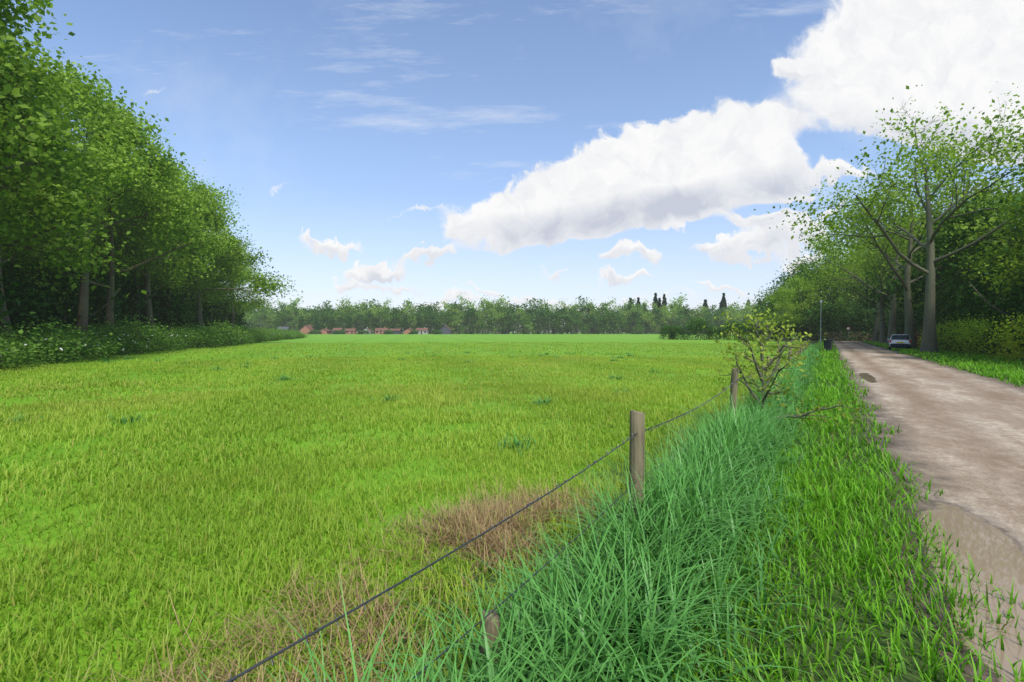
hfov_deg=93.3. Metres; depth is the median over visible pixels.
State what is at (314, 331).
hedge
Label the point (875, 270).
garden tree
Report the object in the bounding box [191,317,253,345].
shrub
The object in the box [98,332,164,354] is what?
shrub
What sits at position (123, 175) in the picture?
tree
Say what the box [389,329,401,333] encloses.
bungalow
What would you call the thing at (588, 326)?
tree
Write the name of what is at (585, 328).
bush
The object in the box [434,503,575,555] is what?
dry grass
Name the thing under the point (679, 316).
tree
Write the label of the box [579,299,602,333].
tree
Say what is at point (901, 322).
bush
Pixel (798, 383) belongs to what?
tall grass
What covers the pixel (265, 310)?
tree
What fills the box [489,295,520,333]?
tree
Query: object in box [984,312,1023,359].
bush
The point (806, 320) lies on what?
bush
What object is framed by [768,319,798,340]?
bush
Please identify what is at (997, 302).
bush
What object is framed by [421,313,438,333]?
tree
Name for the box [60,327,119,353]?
shrub
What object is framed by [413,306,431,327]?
tree
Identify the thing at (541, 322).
tree
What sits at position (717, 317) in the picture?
tree
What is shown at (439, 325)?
tree
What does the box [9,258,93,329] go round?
bush
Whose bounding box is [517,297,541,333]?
tree
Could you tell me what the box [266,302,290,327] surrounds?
tree
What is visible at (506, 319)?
tree
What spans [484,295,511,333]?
tree
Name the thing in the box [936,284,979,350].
bush
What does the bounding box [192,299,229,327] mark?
bush
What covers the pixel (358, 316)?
tree
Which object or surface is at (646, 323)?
tree
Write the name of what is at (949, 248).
garden tree
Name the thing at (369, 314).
tree
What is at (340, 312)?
tree
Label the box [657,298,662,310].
conifer
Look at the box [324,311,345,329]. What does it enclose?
tree
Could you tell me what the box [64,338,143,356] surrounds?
shrub
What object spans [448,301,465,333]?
tree
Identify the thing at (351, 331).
bungalow
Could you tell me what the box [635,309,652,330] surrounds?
tree
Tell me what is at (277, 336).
shrub
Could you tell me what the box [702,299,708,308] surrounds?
conifer
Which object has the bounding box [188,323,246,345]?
shrub
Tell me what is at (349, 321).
slim tree
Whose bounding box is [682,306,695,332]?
tree
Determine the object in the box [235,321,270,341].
shrub
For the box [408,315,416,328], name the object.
tree
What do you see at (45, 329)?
shrub
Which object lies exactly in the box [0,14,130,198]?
tree
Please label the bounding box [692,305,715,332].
tree
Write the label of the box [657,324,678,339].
bush
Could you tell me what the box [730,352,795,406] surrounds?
bush
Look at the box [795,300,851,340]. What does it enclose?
bush
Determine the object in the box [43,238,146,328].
bush
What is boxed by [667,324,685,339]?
bush
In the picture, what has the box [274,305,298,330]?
tree
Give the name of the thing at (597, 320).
tree
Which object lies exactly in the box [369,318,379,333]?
tree
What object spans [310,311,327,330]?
tree
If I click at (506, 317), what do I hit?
tree
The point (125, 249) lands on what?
tree
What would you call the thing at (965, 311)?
bush
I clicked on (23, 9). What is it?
tree
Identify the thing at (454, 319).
tree
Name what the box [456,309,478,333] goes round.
tree
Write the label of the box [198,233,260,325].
tree
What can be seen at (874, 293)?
garden tree
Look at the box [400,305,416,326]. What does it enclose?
tree
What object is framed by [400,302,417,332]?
tree
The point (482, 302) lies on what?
tree
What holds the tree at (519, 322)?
on the ground at (466, 338)
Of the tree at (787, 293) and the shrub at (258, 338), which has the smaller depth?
the shrub at (258, 338)
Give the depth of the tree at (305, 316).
374.67 m
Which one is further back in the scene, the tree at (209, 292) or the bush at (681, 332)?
the bush at (681, 332)
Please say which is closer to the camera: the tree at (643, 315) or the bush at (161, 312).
the bush at (161, 312)
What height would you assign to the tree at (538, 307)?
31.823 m
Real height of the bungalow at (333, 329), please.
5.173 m
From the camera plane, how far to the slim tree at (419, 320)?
350.48 m
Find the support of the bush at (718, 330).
on the ground at (466, 338)
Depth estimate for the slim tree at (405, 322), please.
351.40 m
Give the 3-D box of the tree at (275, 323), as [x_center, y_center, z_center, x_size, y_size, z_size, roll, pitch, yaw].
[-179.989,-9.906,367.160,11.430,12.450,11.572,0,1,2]
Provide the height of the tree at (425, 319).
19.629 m
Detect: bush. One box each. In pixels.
[0,257,56,336]
[1,254,83,336]
[2,247,119,330]
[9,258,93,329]
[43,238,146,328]
[68,288,131,327]
[75,252,168,330]
[93,287,159,328]
[119,280,200,331]
[130,285,184,328]
[160,277,221,326]
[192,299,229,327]
[203,292,238,328]
[217,296,251,328]
[524,323,535,333]
[580,324,589,332]
[633,324,644,333]
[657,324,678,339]
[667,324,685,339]
[680,315,713,339]
[706,324,723,339]
[719,319,746,339]
[730,321,759,339]
[755,320,778,339]
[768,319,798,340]
[771,299,824,340]
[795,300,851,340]
[801,293,879,340]
[837,307,879,340]
[852,306,890,340]
[878,305,903,333]
[881,291,920,333]
[885,291,924,334]
[903,291,947,345]
[918,278,973,344]
[935,244,1021,352]
[935,270,1022,355]
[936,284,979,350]
[959,267,1023,354]
[961,282,1023,355]
[968,246,1023,359]
[995,294,1023,360]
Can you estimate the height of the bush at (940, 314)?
9.121 m
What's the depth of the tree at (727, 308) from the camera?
384.84 m
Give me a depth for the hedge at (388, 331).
327.86 m
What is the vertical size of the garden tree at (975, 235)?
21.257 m
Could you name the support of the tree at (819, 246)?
on the ground at (466, 338)
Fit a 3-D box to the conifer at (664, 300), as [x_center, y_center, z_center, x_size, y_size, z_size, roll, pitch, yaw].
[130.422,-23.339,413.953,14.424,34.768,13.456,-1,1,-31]
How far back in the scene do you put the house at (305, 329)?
346.43 m
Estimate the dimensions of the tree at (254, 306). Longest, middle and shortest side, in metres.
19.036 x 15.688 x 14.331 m
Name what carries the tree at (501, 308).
on the ground at (466, 338)
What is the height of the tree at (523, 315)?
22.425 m
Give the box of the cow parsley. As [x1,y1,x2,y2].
[6,332,292,351]
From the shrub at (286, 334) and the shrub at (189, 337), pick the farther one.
the shrub at (286, 334)
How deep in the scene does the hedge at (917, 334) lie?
53.18 m
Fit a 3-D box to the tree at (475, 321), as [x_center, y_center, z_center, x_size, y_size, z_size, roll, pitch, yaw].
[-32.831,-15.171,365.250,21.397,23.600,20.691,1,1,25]
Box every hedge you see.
[307,330,321,333]
[332,330,345,333]
[357,329,369,333]
[384,330,393,333]
[408,330,417,333]
[433,329,441,333]
[914,320,954,347]
[915,328,922,345]
[919,315,966,349]
[936,309,1013,354]
[948,309,1022,357]
[970,299,1023,363]
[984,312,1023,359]
[997,323,1023,361]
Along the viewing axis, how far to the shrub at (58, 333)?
27.41 m
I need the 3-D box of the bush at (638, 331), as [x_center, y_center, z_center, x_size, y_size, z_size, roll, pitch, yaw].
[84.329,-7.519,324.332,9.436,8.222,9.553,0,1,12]
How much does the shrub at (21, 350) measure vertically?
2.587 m
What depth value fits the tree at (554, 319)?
370.71 m
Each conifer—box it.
[651,293,658,310]
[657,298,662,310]
[661,294,666,309]
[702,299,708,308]
[721,293,726,307]
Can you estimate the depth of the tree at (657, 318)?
364.56 m
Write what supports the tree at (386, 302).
on the ground at (466, 338)
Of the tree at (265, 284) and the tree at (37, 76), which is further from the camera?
the tree at (265, 284)
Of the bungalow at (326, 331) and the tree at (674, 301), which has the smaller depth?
the bungalow at (326, 331)
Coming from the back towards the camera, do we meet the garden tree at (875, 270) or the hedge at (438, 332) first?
the hedge at (438, 332)
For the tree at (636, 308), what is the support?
on the ground at (466, 338)
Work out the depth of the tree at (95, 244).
48.38 m
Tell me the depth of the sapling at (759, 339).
8.55 m
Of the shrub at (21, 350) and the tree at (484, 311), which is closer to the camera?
the shrub at (21, 350)
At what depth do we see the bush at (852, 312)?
91.31 m
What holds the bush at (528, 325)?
on the ground at (466, 338)
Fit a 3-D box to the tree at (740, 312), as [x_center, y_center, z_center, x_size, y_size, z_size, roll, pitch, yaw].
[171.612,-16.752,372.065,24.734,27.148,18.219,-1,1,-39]
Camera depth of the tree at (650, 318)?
361.39 m
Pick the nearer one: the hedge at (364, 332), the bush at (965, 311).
the bush at (965, 311)
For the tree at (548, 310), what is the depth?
376.36 m
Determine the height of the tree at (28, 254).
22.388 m
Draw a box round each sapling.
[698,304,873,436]
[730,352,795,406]
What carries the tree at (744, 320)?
on the ground at (466, 338)
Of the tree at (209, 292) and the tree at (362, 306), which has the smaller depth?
the tree at (209, 292)
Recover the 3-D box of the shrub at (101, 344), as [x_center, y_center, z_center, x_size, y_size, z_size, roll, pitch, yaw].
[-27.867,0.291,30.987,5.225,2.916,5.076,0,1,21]
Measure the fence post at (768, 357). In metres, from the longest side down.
1.351 x 0.143 x 0.134 m
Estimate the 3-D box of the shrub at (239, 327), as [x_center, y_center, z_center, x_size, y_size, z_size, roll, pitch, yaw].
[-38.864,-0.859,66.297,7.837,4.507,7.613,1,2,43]
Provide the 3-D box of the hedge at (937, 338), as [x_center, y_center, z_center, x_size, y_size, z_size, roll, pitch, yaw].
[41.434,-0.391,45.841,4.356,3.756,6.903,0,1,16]
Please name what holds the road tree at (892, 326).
on the ground at (466, 338)
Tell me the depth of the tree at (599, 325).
365.54 m
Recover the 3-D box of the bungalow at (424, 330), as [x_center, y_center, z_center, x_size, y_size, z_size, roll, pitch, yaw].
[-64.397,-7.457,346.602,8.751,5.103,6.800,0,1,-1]
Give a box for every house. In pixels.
[277,326,289,331]
[300,324,315,333]
[439,325,451,333]
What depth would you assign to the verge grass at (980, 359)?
32.95 m
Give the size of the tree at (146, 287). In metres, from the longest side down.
23.599 x 19.855 x 17.635 m
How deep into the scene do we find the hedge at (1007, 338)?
26.73 m
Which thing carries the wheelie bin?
on the ground at (466, 338)
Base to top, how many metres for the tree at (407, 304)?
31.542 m
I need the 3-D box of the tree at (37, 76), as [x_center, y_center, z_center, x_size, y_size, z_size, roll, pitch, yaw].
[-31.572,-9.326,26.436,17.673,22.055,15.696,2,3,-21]
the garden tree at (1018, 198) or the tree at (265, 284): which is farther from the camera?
the tree at (265, 284)
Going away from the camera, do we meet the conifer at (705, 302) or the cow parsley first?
the cow parsley
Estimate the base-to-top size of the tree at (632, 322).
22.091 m
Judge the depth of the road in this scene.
6.00 m
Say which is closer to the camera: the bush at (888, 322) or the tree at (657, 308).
the bush at (888, 322)
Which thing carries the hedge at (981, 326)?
on the ground at (466, 338)
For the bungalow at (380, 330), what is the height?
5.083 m
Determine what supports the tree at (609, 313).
on the ground at (466, 338)
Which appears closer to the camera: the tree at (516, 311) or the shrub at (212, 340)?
the shrub at (212, 340)
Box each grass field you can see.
[0,354,791,406]
[0,442,683,681]
[25,342,808,365]
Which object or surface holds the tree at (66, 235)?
on the ground at (466, 338)
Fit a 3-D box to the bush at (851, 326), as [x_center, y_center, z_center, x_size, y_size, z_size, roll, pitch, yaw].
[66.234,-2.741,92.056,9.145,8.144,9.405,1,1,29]
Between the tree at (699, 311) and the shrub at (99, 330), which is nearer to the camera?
the shrub at (99, 330)
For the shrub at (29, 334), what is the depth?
33.84 m
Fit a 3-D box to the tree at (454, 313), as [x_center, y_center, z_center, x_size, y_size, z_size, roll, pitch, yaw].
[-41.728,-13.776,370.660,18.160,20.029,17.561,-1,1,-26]
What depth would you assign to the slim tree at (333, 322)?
351.05 m
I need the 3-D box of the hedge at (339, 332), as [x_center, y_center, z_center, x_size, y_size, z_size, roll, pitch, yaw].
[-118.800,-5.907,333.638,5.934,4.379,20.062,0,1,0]
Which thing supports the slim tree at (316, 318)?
on the ground at (466, 338)
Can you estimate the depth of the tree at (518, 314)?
375.23 m
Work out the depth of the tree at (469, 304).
387.71 m
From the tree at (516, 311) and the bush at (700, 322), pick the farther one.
the tree at (516, 311)
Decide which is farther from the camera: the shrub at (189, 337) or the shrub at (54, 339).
the shrub at (189, 337)
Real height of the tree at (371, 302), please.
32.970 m
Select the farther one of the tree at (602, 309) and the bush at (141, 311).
the tree at (602, 309)
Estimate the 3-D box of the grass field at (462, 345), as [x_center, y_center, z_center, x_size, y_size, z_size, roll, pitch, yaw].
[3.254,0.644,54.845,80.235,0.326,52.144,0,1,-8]
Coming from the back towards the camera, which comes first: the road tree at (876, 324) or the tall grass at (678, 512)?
the road tree at (876, 324)
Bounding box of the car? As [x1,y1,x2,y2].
[887,334,910,349]
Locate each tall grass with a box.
[190,381,833,681]
[711,361,826,436]
[790,343,824,374]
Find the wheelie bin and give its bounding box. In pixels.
[823,339,832,350]
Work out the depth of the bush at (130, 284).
54.39 m
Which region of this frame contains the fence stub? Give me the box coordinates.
[478,609,499,679]
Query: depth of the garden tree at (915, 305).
58.14 m
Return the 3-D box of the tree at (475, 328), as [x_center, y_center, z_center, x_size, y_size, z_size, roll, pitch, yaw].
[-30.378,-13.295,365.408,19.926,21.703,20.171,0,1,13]
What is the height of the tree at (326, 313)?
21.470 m
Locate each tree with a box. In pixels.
[0,0,137,237]
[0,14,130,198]
[0,21,146,296]
[0,52,218,333]
[0,56,168,340]
[0,93,240,327]
[0,172,56,273]
[4,107,114,286]
[42,170,127,299]
[49,181,186,291]
[52,149,184,309]
[68,142,228,328]
[102,185,248,327]
[105,190,234,313]
[127,171,302,329]
[167,159,252,326]
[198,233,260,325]
[208,252,277,327]
[243,311,259,328]
[246,305,273,328]
[251,299,273,327]
[257,310,277,328]
[263,298,297,329]
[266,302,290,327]
[266,321,282,328]
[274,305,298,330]
[274,311,288,326]
[281,302,305,328]
[285,315,298,330]
[288,296,303,309]
[291,311,312,330]
[294,307,311,331]
[297,316,304,329]
[304,309,324,324]
[305,316,317,332]
[309,300,335,326]
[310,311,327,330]
[312,315,321,333]
[314,307,328,327]
[319,310,342,328]
[321,308,342,327]
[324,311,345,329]
[328,316,336,329]
[329,299,356,327]
[330,307,344,328]
[335,313,347,327]
[342,298,362,325]
[342,305,358,328]
[345,315,353,328]
[348,299,366,330]
[351,312,363,330]
[358,310,376,331]
[361,308,377,327]
[362,317,370,329]
[365,298,377,307]
[369,298,390,326]
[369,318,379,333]
[371,303,391,329]
[371,304,387,333]
[372,312,391,332]
[375,307,391,328]
[387,305,410,328]
[387,309,403,331]
[391,314,397,328]
[396,300,416,323]
[397,314,416,331]
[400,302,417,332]
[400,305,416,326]
[401,316,409,329]
[403,298,415,332]
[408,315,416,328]
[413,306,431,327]
[415,308,437,333]
[415,314,422,327]
[416,302,436,312]
[420,311,432,333]
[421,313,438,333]
[422,305,444,329]
[431,318,444,331]
[432,301,457,328]
[432,310,453,332]
[433,311,456,332]
[444,300,474,330]
[445,316,459,333]
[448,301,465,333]
[449,293,481,333]
[449,315,466,333]
[450,307,466,333]
[450,312,468,333]
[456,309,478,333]
[458,311,483,333]
[463,307,484,333]
[471,298,495,333]
[471,314,484,333]
[474,301,496,333]
[478,315,491,333]
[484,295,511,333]
[486,307,506,333]
[486,312,508,333]
[486,313,510,333]
[488,301,511,333]
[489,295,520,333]
[495,310,517,333]
[498,313,516,333]
[502,304,519,333]
[504,303,523,331]
[505,307,527,333]
[506,312,525,333]
[509,308,531,333]
[510,310,527,333]
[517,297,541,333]
[522,313,535,333]
[523,319,538,333]
[527,308,553,333]
[530,298,547,333]
[535,308,552,333]
[538,298,559,333]
[538,303,562,333]
[543,309,567,333]
[544,311,565,333]
[546,306,574,332]
[550,311,571,333]
[551,299,578,333]
[564,304,585,323]
[565,308,583,333]
[567,310,583,333]
[568,308,583,333]
[571,318,589,333]
[576,295,592,333]
[577,304,600,333]
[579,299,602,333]
[580,318,596,333]
[581,312,598,333]
[587,303,612,328]
[588,310,603,333]
[590,314,608,333]
[595,311,620,333]
[596,310,620,333]
[599,297,623,331]
[603,312,630,333]
[604,308,622,333]
[610,300,630,331]
[613,306,632,333]
[616,298,642,329]
[620,307,633,333]
[621,315,639,333]
[622,307,640,333]
[627,309,647,333]
[629,304,654,333]
[632,298,655,333]
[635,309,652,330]
[635,309,655,333]
[643,315,659,333]
[644,301,671,333]
[646,308,666,333]
[648,313,665,332]
[653,308,672,332]
[656,303,678,328]
[662,294,694,324]
[664,299,683,324]
[664,304,685,327]
[671,307,690,333]
[671,312,690,332]
[672,317,684,332]
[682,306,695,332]
[691,307,712,329]
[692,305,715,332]
[698,311,714,333]
[707,309,726,328]
[707,312,721,327]
[713,305,733,322]
[718,305,740,330]
[723,301,746,325]
[739,254,822,312]
[740,317,758,332]
[742,280,799,339]
[742,299,759,312]
[754,81,1023,352]
[758,284,808,340]
[773,256,866,331]
[777,274,841,339]
[780,191,961,343]
[782,229,868,339]
[801,137,1006,348]
[804,245,921,341]
[806,251,885,330]
[821,208,926,342]
[824,230,917,333]
[850,246,936,323]
[853,210,947,303]
[864,190,1018,314]
[884,171,1021,320]
[896,191,1004,323]
[899,195,1023,322]
[922,109,1023,300]
[953,186,1023,305]
[978,167,1023,313]
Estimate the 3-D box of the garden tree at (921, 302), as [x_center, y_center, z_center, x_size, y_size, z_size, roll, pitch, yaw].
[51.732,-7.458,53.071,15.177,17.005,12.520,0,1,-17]
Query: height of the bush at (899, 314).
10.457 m
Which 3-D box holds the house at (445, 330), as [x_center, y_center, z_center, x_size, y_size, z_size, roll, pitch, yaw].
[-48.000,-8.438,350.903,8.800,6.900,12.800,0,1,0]
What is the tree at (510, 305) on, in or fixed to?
on the ground at (466, 338)
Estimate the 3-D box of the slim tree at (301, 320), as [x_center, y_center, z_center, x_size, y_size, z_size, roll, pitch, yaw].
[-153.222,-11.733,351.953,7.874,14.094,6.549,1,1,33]
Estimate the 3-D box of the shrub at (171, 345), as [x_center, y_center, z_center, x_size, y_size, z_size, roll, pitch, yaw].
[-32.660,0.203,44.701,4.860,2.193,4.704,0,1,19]
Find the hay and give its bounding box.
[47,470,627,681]
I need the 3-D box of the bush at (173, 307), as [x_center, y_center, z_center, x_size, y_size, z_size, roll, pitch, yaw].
[-46.444,-4.093,61.488,12.675,12.348,12.222,0,1,7]
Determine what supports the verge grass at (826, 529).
on the ground at (466, 338)
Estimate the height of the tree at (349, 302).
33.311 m
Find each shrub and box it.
[0,309,127,363]
[0,317,31,361]
[0,321,53,340]
[0,322,54,369]
[0,336,55,368]
[0,336,86,365]
[16,318,89,349]
[21,327,86,355]
[35,325,129,358]
[38,317,109,339]
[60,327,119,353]
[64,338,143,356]
[70,317,133,343]
[83,314,185,354]
[88,314,174,351]
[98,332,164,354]
[105,324,146,337]
[126,332,195,351]
[138,331,188,350]
[160,322,211,349]
[162,325,233,348]
[167,323,223,346]
[185,327,220,346]
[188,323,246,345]
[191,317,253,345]
[208,318,257,344]
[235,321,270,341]
[241,328,265,342]
[260,328,282,340]
[274,329,294,339]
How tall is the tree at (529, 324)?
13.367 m
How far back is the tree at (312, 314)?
371.34 m
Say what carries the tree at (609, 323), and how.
on the ground at (466, 338)
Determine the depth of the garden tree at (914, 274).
50.62 m
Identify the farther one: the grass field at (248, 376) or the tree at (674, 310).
the tree at (674, 310)
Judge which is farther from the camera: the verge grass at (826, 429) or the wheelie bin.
the wheelie bin
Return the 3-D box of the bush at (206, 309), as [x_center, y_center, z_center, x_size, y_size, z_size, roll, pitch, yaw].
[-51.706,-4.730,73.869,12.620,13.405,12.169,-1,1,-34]
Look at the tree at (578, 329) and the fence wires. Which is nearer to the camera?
the fence wires
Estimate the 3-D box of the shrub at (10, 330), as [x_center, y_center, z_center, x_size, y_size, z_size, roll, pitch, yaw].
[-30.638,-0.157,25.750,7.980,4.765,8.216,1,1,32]
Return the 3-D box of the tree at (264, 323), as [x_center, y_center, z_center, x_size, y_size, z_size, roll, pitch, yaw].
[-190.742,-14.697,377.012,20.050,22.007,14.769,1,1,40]
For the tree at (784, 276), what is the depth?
114.71 m
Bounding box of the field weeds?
[5,351,773,454]
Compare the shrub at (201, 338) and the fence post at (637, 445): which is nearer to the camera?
the fence post at (637, 445)
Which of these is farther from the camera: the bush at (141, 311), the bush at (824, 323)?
the bush at (824, 323)
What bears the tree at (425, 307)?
on the ground at (466, 338)
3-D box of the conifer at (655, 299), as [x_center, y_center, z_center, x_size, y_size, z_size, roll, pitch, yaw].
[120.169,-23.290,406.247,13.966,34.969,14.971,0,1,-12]
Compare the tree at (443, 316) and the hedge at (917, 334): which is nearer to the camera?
the hedge at (917, 334)
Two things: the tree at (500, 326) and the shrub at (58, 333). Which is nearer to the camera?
the shrub at (58, 333)
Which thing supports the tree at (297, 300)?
on the ground at (466, 338)
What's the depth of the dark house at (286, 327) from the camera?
351.07 m
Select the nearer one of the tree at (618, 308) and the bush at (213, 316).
the bush at (213, 316)
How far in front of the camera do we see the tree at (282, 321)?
369.77 m
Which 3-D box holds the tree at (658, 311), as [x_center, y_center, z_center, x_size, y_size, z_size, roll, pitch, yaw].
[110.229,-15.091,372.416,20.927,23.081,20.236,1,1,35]
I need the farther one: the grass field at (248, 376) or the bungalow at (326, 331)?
the bungalow at (326, 331)
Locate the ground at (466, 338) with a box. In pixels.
[0,332,1023,681]
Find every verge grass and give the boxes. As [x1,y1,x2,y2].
[576,456,1023,681]
[763,386,930,489]
[800,356,1023,396]
[808,340,1023,366]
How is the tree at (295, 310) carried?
on the ground at (466, 338)
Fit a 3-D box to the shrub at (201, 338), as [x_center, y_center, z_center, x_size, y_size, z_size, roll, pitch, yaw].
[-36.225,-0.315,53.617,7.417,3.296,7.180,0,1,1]
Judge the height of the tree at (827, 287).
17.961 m
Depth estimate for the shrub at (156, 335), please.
38.84 m
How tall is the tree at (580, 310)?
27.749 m
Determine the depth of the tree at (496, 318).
356.72 m
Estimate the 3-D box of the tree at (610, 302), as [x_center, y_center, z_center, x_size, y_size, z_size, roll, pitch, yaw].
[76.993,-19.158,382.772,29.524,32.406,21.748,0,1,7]
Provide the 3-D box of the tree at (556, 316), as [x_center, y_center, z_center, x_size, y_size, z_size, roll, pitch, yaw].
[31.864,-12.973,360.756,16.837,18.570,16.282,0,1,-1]
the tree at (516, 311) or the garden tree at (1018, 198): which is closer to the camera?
the garden tree at (1018, 198)
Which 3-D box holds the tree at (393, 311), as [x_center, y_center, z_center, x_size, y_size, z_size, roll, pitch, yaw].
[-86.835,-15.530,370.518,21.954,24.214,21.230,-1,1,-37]
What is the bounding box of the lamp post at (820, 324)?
[820,300,821,344]
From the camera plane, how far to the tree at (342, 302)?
382.33 m
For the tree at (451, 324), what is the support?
on the ground at (466, 338)
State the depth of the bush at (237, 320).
91.43 m
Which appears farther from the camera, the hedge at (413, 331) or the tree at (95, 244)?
the hedge at (413, 331)
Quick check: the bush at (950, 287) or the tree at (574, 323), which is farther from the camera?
the tree at (574, 323)
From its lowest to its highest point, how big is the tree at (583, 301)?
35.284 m
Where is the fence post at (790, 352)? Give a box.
[788,347,791,362]
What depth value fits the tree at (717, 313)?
372.95 m
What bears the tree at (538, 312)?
on the ground at (466, 338)
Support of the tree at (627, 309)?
on the ground at (466, 338)
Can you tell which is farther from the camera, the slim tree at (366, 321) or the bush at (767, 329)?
the slim tree at (366, 321)
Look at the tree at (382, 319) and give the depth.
367.91 m
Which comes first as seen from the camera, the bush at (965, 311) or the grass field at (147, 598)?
the grass field at (147, 598)
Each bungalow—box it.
[320,328,331,333]
[331,327,343,333]
[344,328,357,333]
[374,327,388,333]
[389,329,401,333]
[404,328,411,333]
[416,327,428,333]
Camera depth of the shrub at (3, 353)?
22.00 m
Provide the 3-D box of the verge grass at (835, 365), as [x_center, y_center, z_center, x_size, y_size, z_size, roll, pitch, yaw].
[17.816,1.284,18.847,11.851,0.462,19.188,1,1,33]
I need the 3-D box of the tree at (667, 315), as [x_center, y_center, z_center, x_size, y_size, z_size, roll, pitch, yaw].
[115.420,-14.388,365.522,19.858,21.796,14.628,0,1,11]
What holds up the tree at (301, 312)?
on the ground at (466, 338)
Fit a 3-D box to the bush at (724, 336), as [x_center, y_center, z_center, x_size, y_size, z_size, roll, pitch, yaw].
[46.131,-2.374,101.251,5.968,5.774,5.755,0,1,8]
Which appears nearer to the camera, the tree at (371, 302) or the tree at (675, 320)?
the tree at (675, 320)
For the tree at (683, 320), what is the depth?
373.50 m
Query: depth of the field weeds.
11.94 m
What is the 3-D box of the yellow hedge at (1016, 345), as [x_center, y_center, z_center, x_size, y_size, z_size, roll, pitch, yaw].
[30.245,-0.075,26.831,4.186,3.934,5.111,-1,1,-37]
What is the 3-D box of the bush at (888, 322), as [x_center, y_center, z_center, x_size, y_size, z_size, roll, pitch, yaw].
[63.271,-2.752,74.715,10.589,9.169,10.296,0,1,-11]
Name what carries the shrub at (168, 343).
on the ground at (466, 338)
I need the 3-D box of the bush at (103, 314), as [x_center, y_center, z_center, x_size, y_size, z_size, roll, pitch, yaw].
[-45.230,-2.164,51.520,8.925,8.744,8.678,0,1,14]
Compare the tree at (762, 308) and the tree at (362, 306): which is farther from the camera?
the tree at (362, 306)
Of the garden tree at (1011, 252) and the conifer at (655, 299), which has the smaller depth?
the garden tree at (1011, 252)
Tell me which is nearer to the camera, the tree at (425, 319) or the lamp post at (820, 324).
the lamp post at (820, 324)
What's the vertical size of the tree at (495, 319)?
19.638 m
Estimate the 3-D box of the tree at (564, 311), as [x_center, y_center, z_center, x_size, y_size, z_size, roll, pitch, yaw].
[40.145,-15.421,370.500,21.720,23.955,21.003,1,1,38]
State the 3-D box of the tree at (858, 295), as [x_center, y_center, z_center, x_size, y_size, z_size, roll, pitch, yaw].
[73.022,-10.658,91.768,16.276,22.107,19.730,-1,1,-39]
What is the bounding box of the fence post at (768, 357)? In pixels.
[764,356,771,382]
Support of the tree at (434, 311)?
on the ground at (466, 338)
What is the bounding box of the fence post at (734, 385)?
[729,368,738,418]
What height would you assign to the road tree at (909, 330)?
21.254 m
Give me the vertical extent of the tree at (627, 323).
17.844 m
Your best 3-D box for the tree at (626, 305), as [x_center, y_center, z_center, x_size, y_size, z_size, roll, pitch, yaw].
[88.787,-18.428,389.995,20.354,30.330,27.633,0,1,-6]
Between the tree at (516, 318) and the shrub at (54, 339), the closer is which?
the shrub at (54, 339)
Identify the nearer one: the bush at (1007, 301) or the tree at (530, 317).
the bush at (1007, 301)
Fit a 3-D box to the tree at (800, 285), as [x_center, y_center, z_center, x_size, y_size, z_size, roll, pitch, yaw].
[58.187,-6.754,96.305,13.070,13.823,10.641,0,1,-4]
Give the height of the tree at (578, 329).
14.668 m
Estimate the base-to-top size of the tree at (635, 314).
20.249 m
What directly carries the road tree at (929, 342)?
on the ground at (466, 338)
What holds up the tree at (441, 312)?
on the ground at (466, 338)
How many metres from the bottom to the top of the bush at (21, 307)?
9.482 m
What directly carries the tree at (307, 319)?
on the ground at (466, 338)
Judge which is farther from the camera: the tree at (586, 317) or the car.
the tree at (586, 317)
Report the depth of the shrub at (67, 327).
39.91 m
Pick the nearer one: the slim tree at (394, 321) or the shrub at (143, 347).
the shrub at (143, 347)
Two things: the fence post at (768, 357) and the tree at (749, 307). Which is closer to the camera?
the fence post at (768, 357)
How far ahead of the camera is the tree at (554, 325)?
357.58 m
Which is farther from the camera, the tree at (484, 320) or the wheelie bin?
the tree at (484, 320)
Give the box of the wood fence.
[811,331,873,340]
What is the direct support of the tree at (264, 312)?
on the ground at (466, 338)
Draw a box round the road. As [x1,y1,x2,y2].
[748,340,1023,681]
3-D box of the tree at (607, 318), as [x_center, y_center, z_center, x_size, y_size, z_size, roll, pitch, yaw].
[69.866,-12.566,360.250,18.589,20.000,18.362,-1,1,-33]
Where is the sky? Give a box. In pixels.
[2,0,1023,331]
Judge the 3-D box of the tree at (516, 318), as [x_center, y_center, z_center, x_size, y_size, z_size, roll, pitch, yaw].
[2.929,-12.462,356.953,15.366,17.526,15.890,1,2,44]
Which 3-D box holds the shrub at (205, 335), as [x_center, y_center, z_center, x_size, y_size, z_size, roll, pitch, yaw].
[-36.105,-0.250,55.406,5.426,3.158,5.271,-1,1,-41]
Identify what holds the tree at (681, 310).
on the ground at (466, 338)
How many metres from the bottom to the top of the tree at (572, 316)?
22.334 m
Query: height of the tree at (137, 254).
23.325 m
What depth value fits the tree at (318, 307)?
385.29 m
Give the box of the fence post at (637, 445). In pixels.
[628,410,644,519]
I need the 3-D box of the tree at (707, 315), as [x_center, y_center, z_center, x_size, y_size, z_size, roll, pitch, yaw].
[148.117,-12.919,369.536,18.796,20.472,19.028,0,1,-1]
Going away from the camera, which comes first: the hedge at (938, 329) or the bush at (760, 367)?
the bush at (760, 367)
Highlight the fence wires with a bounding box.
[225,345,801,681]
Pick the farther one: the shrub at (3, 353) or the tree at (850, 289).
the tree at (850, 289)
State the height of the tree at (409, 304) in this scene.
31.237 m

